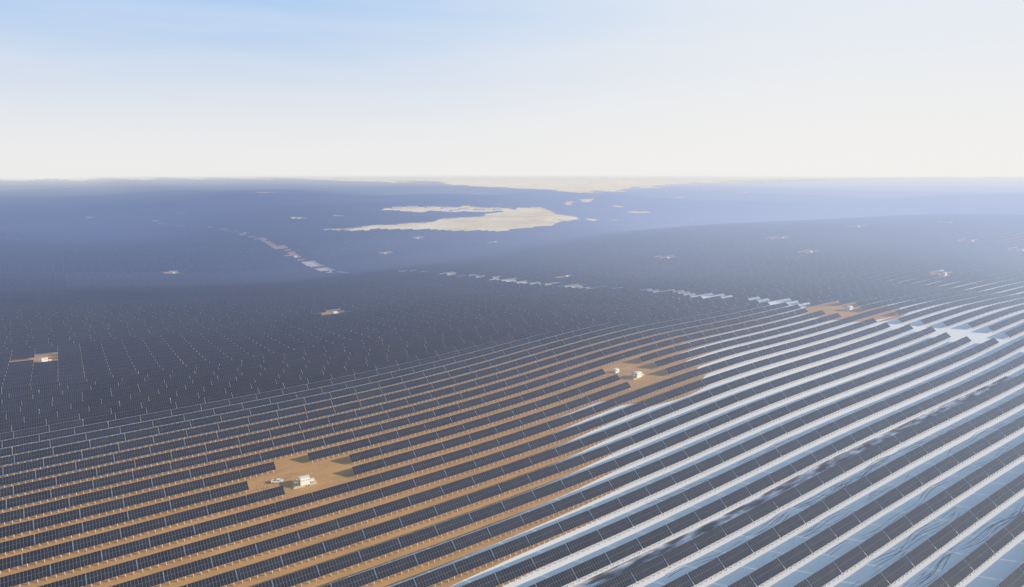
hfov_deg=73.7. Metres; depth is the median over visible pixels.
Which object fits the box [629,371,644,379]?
inverter station
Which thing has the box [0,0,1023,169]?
sky
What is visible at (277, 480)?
pickup truck
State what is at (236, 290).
pv tables
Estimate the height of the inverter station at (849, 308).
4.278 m
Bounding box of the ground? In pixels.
[0,169,1023,586]
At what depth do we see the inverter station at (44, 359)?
551.77 m
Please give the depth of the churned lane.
301.40 m
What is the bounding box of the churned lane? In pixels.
[587,376,1012,586]
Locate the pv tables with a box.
[0,196,1023,586]
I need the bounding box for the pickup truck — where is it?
[271,478,283,483]
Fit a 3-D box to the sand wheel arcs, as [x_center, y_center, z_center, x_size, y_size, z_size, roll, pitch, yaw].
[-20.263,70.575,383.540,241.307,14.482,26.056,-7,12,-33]
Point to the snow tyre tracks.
(941, 560)
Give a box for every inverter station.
[37,357,51,361]
[291,475,317,489]
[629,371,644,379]
[843,305,854,310]
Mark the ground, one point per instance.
(996, 569)
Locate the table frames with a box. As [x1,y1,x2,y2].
[0,304,1023,586]
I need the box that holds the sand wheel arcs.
[257,369,626,490]
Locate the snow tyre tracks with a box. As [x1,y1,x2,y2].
[610,418,1023,586]
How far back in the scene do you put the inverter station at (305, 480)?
317.99 m

